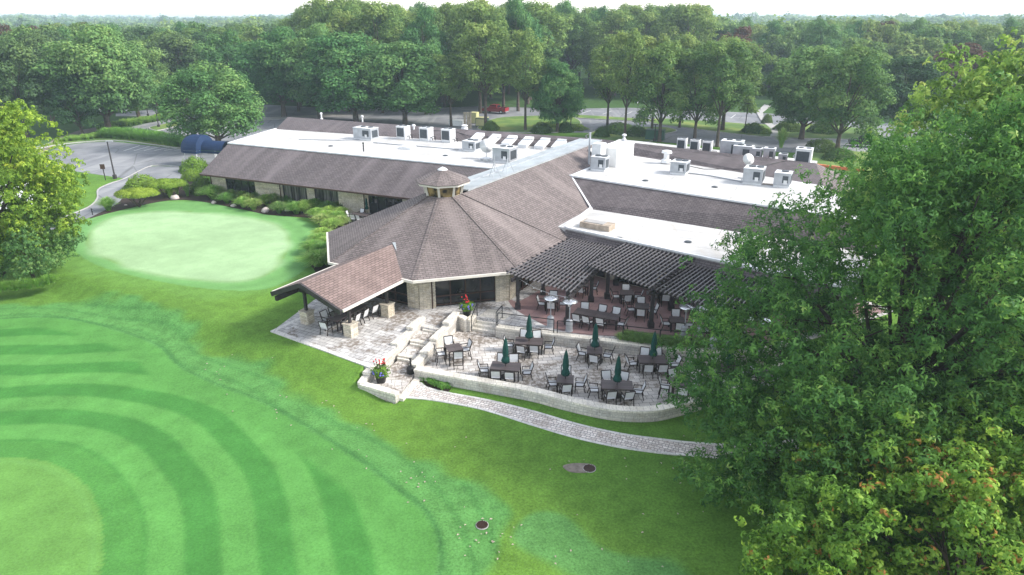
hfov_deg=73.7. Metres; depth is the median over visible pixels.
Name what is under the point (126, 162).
car park
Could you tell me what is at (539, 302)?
patio chair
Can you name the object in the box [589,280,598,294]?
patio chair
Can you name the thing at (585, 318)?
patio chair
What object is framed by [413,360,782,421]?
terrace wall
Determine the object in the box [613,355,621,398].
patio umbrella
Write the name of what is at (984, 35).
oak tree
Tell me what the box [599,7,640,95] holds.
deciduous tree
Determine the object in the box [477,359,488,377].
patio chair
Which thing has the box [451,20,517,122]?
deciduous tree
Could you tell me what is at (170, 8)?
sky
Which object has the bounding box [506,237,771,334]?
pergola
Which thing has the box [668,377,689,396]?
patio table
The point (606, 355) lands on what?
patio chair
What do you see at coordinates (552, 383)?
patio chair
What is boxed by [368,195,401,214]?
window
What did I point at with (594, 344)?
patio umbrella
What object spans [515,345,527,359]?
patio chair
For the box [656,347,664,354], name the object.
patio chair
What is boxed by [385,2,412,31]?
deciduous tree
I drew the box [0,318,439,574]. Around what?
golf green
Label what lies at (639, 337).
hedge row
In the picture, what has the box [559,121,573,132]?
round shrub
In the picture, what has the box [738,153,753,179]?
satellite dish
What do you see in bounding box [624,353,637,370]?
patio chair
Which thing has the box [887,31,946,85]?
deciduous tree
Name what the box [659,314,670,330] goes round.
patio chair
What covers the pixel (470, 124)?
stand pipe
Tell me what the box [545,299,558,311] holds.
patio table
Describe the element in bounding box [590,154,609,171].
rooftop unit
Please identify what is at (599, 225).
roof box
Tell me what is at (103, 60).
oak tree
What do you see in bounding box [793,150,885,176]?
grass island
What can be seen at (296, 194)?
window
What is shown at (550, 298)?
patio heater
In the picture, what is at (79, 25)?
deciduous tree
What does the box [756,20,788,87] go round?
oak tree
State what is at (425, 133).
air condenser
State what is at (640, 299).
patio chair
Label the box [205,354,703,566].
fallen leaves
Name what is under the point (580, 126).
round shrub
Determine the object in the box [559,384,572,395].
patio chair
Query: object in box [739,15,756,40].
oak tree
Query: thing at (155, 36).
deciduous tree
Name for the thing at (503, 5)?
oak tree
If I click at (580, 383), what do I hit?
patio chair
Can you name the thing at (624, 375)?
patio chair
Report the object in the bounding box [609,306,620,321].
patio chair
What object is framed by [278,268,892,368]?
patio
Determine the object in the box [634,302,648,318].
patio table
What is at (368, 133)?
rooftop unit
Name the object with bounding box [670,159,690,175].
rooftop unit
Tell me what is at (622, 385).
patio table
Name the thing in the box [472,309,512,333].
stone steps
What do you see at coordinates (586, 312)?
patio table
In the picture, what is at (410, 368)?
ash bin
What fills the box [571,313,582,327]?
patio chair
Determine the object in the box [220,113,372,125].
sidewalk
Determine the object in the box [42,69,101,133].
deciduous tree
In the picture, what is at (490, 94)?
oak tree
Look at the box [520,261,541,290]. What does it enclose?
window
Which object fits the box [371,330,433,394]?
walkway
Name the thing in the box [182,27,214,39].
oak tree
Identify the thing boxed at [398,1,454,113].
oak tree
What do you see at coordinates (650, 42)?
deciduous tree
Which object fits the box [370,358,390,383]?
flower pot
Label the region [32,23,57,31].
deciduous tree
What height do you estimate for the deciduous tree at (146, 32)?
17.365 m
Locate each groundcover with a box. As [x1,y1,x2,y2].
[61,131,104,141]
[95,113,172,129]
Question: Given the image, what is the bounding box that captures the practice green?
[72,200,316,290]
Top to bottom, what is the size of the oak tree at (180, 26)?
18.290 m
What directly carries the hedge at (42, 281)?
on the lawn at (530, 497)
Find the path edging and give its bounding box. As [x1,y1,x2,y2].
[406,382,792,457]
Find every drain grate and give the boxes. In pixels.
[476,520,488,529]
[583,464,595,472]
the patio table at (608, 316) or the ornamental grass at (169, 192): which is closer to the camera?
the patio table at (608, 316)
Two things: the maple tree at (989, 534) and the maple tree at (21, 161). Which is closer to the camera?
the maple tree at (989, 534)
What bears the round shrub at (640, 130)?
on the grass island at (614, 137)
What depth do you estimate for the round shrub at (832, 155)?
96.84 m
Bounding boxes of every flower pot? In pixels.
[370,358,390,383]
[459,294,474,316]
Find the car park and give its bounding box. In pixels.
[40,141,217,177]
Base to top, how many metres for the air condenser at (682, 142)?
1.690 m
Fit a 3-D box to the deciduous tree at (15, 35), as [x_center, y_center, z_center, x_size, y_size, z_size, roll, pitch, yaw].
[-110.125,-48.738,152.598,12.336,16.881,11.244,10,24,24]
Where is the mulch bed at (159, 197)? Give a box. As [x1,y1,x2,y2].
[90,180,348,271]
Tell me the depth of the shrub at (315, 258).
56.01 m
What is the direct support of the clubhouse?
on the lawn at (530, 497)
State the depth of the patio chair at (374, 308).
46.68 m
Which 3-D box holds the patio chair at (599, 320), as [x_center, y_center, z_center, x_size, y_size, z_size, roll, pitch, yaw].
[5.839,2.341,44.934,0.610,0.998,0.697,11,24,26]
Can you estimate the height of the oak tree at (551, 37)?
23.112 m
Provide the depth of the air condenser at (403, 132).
83.97 m
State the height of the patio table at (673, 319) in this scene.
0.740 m
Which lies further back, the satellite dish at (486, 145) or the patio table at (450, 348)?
the satellite dish at (486, 145)
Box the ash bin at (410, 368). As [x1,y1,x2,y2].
[406,358,414,374]
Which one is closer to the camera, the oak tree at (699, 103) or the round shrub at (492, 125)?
the oak tree at (699, 103)
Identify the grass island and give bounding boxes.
[36,133,180,148]
[149,119,187,129]
[477,116,581,132]
[573,115,654,121]
[585,127,676,141]
[649,119,771,136]
[775,124,880,139]
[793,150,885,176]
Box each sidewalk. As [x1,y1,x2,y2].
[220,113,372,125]
[756,104,777,136]
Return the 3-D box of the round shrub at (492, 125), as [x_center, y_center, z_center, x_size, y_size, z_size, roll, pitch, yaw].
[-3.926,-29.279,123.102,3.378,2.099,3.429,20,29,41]
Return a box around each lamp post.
[106,140,116,178]
[653,124,657,141]
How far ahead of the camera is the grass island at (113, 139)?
111.98 m
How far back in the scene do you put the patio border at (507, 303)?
46.87 m
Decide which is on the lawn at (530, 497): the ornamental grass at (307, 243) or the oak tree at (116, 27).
the oak tree at (116, 27)
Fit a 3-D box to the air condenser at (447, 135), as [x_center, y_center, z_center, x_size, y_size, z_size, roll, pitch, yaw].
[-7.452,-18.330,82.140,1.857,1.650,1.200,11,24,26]
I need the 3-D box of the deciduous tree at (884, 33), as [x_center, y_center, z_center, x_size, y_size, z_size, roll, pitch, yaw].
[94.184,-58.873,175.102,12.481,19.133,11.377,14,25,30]
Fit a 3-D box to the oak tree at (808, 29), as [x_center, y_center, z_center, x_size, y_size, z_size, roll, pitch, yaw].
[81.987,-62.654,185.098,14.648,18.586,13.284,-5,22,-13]
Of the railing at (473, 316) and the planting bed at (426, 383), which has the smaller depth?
the planting bed at (426, 383)
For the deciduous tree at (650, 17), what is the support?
on the lawn at (530, 497)
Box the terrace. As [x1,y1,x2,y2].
[423,330,762,405]
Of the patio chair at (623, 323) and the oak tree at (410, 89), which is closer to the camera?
the patio chair at (623, 323)
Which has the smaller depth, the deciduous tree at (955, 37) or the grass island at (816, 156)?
the grass island at (816, 156)
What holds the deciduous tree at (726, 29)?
on the lawn at (530, 497)
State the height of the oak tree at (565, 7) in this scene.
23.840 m
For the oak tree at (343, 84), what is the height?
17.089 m
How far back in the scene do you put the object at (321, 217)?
67.21 m
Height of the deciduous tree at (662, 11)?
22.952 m
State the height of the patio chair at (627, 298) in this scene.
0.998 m
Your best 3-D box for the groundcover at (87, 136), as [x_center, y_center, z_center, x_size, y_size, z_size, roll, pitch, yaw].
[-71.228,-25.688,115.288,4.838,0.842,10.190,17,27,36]
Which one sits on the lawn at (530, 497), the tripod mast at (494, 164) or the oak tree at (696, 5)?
the oak tree at (696, 5)
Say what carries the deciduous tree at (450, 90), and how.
on the lawn at (530, 497)
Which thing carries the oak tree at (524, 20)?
on the lawn at (530, 497)
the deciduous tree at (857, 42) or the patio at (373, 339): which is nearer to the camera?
the patio at (373, 339)
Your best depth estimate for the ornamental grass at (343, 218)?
67.08 m
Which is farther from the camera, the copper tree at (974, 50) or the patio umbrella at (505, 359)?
the copper tree at (974, 50)
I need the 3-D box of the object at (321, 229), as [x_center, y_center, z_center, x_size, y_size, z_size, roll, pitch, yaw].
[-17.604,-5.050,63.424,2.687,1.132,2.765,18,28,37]
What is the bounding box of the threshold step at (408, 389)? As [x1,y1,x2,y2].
[399,377,420,400]
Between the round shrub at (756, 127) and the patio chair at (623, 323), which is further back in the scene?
the round shrub at (756, 127)
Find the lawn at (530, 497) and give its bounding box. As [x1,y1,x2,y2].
[0,65,1023,574]
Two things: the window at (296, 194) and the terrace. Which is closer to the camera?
the terrace
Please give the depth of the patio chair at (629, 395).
37.40 m
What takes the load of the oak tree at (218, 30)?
on the lawn at (530, 497)
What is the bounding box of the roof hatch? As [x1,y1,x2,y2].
[399,145,415,149]
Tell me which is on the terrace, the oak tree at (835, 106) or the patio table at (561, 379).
the patio table at (561, 379)
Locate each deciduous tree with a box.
[0,24,31,39]
[0,29,28,42]
[0,37,55,137]
[3,32,60,120]
[26,26,72,44]
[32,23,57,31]
[42,69,101,133]
[78,22,91,32]
[117,25,160,39]
[123,34,143,42]
[138,28,175,96]
[142,32,213,103]
[151,62,172,113]
[174,30,228,87]
[188,21,218,33]
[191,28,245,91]
[238,25,264,42]
[257,23,275,31]
[275,7,307,28]
[281,25,299,37]
[324,9,368,111]
[344,0,403,112]
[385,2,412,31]
[397,6,422,45]
[401,9,417,31]
[428,52,480,126]
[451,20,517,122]
[479,18,519,106]
[497,28,551,129]
[510,0,572,107]
[526,15,559,103]
[544,6,572,50]
[553,11,596,69]
[571,6,597,79]
[583,34,632,124]
[585,9,644,94]
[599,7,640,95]
[601,27,652,138]
[616,2,644,81]
[625,3,660,38]
[629,33,679,128]
[635,9,667,56]
[648,3,674,32]
[653,3,723,50]
[677,32,704,127]
[693,38,763,146]
[702,24,732,70]
[716,23,745,40]
[760,30,800,74]
[781,21,806,41]
[839,36,892,74]
[841,18,868,32]
[859,18,902,46]
[859,38,891,95]
[863,54,954,123]
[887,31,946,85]
[914,19,942,25]
[920,25,975,61]
[926,19,960,31]
[965,26,1023,89]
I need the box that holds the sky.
[0,0,1023,17]
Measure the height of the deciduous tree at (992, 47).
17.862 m
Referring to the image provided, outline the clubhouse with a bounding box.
[200,117,876,338]
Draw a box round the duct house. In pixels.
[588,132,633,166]
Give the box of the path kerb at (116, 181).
[63,165,178,217]
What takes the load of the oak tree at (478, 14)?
on the lawn at (530, 497)
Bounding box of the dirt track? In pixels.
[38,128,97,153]
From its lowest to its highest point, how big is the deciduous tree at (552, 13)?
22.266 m
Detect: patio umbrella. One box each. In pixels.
[365,198,368,209]
[501,337,509,378]
[525,314,532,352]
[561,349,569,392]
[591,323,598,362]
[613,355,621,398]
[649,331,657,371]
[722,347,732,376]
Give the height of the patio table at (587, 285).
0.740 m
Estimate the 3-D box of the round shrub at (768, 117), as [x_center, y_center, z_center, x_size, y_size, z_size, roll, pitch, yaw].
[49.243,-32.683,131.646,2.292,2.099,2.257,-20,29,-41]
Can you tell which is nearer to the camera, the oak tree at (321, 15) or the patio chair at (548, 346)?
the patio chair at (548, 346)
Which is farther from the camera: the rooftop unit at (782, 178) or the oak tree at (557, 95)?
the oak tree at (557, 95)
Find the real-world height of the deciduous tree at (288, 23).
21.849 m
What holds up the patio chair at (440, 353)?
on the terrace
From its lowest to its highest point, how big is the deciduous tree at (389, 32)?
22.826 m
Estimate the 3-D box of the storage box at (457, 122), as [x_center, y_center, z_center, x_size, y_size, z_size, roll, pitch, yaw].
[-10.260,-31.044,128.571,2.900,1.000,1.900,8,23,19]
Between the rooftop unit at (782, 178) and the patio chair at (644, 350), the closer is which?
the patio chair at (644, 350)
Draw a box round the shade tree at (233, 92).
[148,59,265,140]
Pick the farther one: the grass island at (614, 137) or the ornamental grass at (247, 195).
the grass island at (614, 137)
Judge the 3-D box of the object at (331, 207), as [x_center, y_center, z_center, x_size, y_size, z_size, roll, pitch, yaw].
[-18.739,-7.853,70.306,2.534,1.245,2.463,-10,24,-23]
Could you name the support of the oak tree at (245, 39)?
on the lawn at (530, 497)
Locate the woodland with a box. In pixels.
[0,11,1023,33]
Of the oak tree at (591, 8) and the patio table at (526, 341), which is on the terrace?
the patio table at (526, 341)
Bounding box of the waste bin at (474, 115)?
[471,112,478,122]
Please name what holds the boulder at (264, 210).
on the mulch bed at (159, 197)
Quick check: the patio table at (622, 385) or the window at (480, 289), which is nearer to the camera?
the patio table at (622, 385)
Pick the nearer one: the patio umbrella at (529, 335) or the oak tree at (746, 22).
the patio umbrella at (529, 335)
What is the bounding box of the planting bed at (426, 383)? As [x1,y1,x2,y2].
[423,381,452,391]
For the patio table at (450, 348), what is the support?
on the terrace
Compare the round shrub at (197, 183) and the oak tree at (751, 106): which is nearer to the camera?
the round shrub at (197, 183)
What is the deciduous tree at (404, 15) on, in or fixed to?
on the lawn at (530, 497)
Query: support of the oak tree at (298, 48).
on the lawn at (530, 497)
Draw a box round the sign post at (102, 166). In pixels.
[99,164,105,179]
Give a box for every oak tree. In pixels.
[24,23,158,127]
[50,22,67,27]
[56,22,85,34]
[57,25,74,40]
[106,22,123,37]
[116,37,169,116]
[171,20,192,35]
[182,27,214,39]
[209,27,242,45]
[214,35,252,45]
[228,23,259,41]
[228,25,306,116]
[277,22,349,118]
[292,30,407,121]
[296,0,331,34]
[311,0,365,108]
[345,0,367,7]
[350,39,450,124]
[363,4,405,79]
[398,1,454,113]
[409,0,422,12]
[416,8,448,101]
[419,1,460,105]
[443,0,508,112]
[463,0,508,93]
[489,3,499,98]
[493,0,544,110]
[499,2,508,85]
[523,1,554,99]
[529,57,586,132]
[551,0,592,71]
[581,6,600,79]
[582,5,614,88]
[625,40,693,141]
[654,70,1023,573]
[666,40,728,138]
[668,3,703,39]
[669,2,712,66]
[692,35,779,129]
[705,5,717,34]
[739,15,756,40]
[748,24,770,71]
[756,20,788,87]
[762,44,856,139]
[794,20,841,52]
[795,27,824,43]
[795,44,898,147]
[798,19,848,82]
[825,19,835,27]
[831,27,1023,345]
[840,27,864,48]
[845,20,874,38]
[884,18,907,31]
[887,43,916,86]
[899,17,929,35]
[913,28,926,37]
[954,19,983,83]
[956,22,978,30]
[956,23,1007,84]
[995,16,1020,87]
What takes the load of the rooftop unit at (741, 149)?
on the clubhouse
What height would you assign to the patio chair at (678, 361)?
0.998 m
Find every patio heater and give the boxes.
[543,295,558,327]
[562,298,577,331]
[679,304,694,336]
[695,305,707,336]
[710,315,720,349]
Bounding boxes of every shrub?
[0,206,86,281]
[113,187,160,206]
[120,173,162,189]
[140,178,187,196]
[178,155,207,173]
[180,168,200,181]
[189,174,210,195]
[481,119,499,130]
[529,121,552,133]
[542,121,560,127]
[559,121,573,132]
[562,123,589,130]
[593,125,609,137]
[602,121,635,134]
[626,124,645,136]
[740,121,766,133]
[756,127,772,133]
[761,114,772,123]
[772,120,800,131]
[803,138,834,152]
[805,124,836,134]
[821,146,858,162]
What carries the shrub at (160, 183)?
on the mulch bed at (159, 197)
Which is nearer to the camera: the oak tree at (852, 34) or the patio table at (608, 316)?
the patio table at (608, 316)
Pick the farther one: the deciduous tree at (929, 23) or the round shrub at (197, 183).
the deciduous tree at (929, 23)
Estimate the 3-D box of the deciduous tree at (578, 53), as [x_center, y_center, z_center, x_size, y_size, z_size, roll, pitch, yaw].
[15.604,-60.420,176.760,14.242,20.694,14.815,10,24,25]
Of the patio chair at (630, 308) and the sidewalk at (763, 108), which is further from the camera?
the sidewalk at (763, 108)
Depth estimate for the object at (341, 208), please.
69.74 m
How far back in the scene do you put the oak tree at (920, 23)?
179.70 m
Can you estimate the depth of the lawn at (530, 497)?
35.00 m
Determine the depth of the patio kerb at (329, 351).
43.03 m
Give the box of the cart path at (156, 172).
[43,166,196,229]
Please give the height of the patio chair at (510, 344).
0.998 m
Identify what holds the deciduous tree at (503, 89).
on the lawn at (530, 497)
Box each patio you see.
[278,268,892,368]
[509,270,883,340]
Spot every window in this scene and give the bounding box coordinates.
[226,179,255,197]
[282,185,307,201]
[314,189,338,204]
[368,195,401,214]
[376,282,407,304]
[435,276,494,306]
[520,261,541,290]
[569,248,605,277]
[618,264,656,288]
[668,267,712,296]
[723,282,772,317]
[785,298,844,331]
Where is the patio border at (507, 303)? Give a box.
[504,301,564,331]
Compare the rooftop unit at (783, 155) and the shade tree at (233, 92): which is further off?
the shade tree at (233, 92)
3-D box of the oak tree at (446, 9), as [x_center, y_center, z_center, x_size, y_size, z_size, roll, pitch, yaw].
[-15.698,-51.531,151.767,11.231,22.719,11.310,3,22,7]
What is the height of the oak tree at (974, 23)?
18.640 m
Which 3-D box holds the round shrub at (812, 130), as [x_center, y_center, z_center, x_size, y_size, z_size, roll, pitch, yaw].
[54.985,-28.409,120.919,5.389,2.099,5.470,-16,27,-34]
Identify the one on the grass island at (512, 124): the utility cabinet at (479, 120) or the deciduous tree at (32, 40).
the utility cabinet at (479, 120)
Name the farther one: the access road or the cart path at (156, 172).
the access road
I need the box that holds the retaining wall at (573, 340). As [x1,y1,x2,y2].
[495,324,790,361]
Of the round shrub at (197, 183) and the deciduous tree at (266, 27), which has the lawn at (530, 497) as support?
the deciduous tree at (266, 27)
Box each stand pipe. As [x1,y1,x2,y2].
[466,112,468,128]
[469,112,471,128]
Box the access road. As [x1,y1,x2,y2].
[116,104,969,152]
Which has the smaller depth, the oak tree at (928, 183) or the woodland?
the oak tree at (928, 183)
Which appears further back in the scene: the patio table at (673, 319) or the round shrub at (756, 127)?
the round shrub at (756, 127)
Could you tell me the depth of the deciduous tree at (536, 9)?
146.38 m
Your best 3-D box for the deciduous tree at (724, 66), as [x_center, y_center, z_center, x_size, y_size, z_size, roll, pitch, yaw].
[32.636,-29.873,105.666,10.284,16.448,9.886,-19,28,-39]
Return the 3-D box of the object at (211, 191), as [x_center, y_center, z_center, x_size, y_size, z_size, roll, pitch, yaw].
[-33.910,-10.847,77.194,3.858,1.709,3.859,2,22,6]
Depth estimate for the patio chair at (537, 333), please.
44.44 m
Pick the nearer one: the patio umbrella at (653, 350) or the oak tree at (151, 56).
the patio umbrella at (653, 350)
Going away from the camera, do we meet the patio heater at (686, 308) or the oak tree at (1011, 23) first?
the patio heater at (686, 308)
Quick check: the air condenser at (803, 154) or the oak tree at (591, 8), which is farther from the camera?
the oak tree at (591, 8)
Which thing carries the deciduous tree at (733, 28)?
on the lawn at (530, 497)
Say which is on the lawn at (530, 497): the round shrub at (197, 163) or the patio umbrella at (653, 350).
the round shrub at (197, 163)
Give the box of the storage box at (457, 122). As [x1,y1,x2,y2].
[448,119,463,125]
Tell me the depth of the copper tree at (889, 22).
192.94 m
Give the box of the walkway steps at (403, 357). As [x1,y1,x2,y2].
[397,325,440,362]
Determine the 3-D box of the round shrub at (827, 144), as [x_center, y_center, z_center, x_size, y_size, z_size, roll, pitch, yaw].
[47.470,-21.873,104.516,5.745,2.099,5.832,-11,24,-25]
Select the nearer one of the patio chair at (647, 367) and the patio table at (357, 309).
the patio chair at (647, 367)
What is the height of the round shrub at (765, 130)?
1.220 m
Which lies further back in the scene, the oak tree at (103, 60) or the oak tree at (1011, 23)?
the oak tree at (1011, 23)
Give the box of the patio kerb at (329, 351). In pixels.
[270,305,373,369]
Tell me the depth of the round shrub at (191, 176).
85.78 m
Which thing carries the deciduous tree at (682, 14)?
on the lawn at (530, 497)
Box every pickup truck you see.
[482,104,508,113]
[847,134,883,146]
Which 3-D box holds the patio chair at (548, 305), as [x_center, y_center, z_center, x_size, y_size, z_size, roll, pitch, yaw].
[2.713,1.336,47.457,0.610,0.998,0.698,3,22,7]
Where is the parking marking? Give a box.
[124,110,734,150]
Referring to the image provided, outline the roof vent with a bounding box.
[661,150,671,163]
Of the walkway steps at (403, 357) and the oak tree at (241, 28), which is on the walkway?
the walkway steps at (403, 357)
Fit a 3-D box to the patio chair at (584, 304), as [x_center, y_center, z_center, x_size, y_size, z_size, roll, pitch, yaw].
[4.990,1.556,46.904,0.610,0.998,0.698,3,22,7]
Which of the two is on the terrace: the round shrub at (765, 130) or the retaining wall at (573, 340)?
the retaining wall at (573, 340)
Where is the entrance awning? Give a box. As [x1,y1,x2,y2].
[181,134,227,159]
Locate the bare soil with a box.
[563,463,595,472]
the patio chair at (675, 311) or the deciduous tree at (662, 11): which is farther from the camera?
the deciduous tree at (662, 11)
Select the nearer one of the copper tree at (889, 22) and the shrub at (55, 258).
the shrub at (55, 258)
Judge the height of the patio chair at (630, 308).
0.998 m
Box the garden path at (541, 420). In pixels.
[407,378,798,455]
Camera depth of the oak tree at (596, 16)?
184.16 m
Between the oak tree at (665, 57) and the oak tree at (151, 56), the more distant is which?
the oak tree at (151, 56)
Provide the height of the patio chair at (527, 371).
0.998 m
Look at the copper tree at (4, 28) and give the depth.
166.73 m
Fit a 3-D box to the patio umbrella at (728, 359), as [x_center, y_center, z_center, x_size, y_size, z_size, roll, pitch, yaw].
[12.754,4.173,39.994,0.600,2.640,0.600,0,22,0]
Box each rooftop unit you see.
[353,126,378,140]
[462,139,481,151]
[492,145,517,163]
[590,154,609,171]
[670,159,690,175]
[720,138,744,153]
[732,144,754,154]
[742,164,765,185]
[752,147,762,156]
[763,146,776,158]
[773,169,793,187]
[778,152,787,159]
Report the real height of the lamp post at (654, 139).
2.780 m
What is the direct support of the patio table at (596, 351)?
on the terrace
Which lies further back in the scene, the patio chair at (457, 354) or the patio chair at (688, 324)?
the patio chair at (688, 324)
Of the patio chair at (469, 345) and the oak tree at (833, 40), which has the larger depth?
the oak tree at (833, 40)
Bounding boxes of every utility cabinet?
[475,116,488,125]
[645,128,665,140]
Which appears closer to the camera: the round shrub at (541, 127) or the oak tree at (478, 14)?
the round shrub at (541, 127)
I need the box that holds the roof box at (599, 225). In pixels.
[580,218,615,231]
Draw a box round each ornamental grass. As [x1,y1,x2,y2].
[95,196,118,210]
[161,186,175,197]
[173,184,180,194]
[180,180,191,195]
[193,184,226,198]
[213,192,236,202]
[221,189,239,200]
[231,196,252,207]
[234,190,251,196]
[238,193,254,199]
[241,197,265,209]
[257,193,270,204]
[263,192,281,203]
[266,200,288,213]
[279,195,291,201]
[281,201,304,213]
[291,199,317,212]
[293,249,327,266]
[297,239,326,252]
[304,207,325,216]
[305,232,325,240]
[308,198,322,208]
[308,241,326,250]
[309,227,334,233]
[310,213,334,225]
[314,200,338,208]
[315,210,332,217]
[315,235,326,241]
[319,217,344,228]
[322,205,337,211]
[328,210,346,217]
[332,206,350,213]
[334,215,350,225]
[776,127,788,147]
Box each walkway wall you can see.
[357,376,399,403]
[362,316,425,382]
[409,311,459,367]
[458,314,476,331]
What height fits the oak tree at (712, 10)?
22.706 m
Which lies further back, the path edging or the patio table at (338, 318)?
the patio table at (338, 318)
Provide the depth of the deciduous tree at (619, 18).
165.16 m
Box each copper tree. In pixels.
[0,23,12,34]
[717,26,763,54]
[863,20,896,41]
[932,42,996,111]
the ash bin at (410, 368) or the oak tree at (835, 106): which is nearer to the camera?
the ash bin at (410, 368)
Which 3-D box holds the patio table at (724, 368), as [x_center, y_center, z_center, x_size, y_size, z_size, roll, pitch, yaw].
[12.754,5.056,40.345,1.750,0.740,1.000,-1,22,-4]
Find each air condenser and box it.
[396,125,412,139]
[419,126,435,140]
[441,128,457,142]
[677,137,689,148]
[690,138,701,149]
[702,140,716,151]
[794,146,813,162]
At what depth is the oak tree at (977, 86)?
37.98 m
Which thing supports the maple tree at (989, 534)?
on the lawn at (530, 497)
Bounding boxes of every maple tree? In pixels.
[0,98,91,276]
[734,381,1023,574]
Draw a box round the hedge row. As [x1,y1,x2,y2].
[615,329,752,347]
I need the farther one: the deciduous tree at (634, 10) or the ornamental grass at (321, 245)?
the deciduous tree at (634, 10)
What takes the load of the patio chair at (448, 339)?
on the terrace
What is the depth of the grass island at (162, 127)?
125.98 m
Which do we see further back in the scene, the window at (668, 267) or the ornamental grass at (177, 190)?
the ornamental grass at (177, 190)
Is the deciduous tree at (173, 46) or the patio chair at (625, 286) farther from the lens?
the deciduous tree at (173, 46)
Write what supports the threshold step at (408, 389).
on the lawn at (530, 497)
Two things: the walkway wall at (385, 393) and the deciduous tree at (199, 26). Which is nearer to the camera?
the walkway wall at (385, 393)
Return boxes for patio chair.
[318,321,332,335]
[319,309,333,322]
[349,214,355,222]
[353,312,361,324]
[357,307,369,323]
[367,303,379,318]
[433,344,446,366]
[443,335,454,358]
[453,351,463,369]
[460,338,472,359]
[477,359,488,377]
[490,370,500,380]
[496,352,502,360]
[503,334,514,352]
[504,371,514,381]
[509,353,518,362]
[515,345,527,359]
[519,328,527,346]
[521,361,533,380]
[529,345,539,358]
[532,329,542,337]
[536,294,544,308]
[544,337,554,354]
[545,372,556,389]
[546,302,555,314]
[549,290,557,303]
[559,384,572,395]
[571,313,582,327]
[574,373,586,392]
[575,285,585,298]
[576,342,586,361]
[580,301,589,315]
[581,315,593,330]
[587,378,598,398]
[588,354,600,369]
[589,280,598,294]
[595,317,606,330]
[597,303,607,311]
[600,369,612,390]
[602,346,615,363]
[603,390,617,404]
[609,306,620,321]
[610,288,619,302]
[616,316,629,330]
[620,391,635,405]
[621,295,632,307]
[621,370,629,391]
[622,283,629,289]
[624,300,634,315]
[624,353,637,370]
[632,380,645,400]
[633,288,643,302]
[635,308,645,322]
[637,296,645,302]
[638,346,649,364]
[642,364,654,378]
[647,302,659,318]
[655,364,668,378]
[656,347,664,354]
[657,374,669,400]
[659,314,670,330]
[660,294,669,306]
[667,367,676,392]
[669,353,681,372]
[670,308,680,321]
[674,322,684,334]
[676,387,687,398]
[686,319,694,327]
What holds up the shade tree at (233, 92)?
on the lawn at (530, 497)
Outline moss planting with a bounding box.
[420,377,450,389]
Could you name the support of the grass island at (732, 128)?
on the lawn at (530, 497)
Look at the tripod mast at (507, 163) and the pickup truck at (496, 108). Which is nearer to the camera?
the tripod mast at (507, 163)
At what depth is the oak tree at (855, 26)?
185.80 m
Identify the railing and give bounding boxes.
[471,303,477,330]
[496,305,502,324]
[497,312,553,332]
[557,320,767,340]
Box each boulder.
[170,194,178,199]
[261,207,268,212]
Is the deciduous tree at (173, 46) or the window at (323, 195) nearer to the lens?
the window at (323, 195)
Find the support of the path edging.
on the garden path at (541, 420)
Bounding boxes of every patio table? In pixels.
[326,312,352,331]
[343,304,367,319]
[351,212,370,221]
[444,343,463,366]
[490,361,520,381]
[515,337,542,354]
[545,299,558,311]
[556,374,573,394]
[573,307,598,322]
[576,281,588,295]
[587,346,601,363]
[595,311,619,329]
[601,380,632,400]
[620,290,633,303]
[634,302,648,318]
[637,355,667,372]
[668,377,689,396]
[669,316,684,331]
[713,364,740,379]
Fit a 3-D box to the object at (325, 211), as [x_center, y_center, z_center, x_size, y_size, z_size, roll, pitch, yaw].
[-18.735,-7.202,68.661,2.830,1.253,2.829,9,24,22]
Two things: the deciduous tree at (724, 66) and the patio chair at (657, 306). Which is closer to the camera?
the patio chair at (657, 306)
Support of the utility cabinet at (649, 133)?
on the grass island at (614, 137)
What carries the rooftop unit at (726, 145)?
on the clubhouse
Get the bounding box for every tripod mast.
[489,155,500,176]
[503,151,513,173]
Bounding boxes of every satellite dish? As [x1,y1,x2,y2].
[480,139,493,158]
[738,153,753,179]
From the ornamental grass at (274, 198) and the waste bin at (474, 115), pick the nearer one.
the ornamental grass at (274, 198)
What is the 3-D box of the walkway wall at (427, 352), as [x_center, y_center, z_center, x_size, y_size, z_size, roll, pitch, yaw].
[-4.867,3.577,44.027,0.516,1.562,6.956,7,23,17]
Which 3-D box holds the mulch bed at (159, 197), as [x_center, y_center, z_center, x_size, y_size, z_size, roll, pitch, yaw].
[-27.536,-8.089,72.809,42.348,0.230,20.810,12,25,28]
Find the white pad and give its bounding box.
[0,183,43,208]
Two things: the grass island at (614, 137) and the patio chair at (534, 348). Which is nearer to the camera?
the patio chair at (534, 348)
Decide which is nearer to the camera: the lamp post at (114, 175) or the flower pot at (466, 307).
the flower pot at (466, 307)

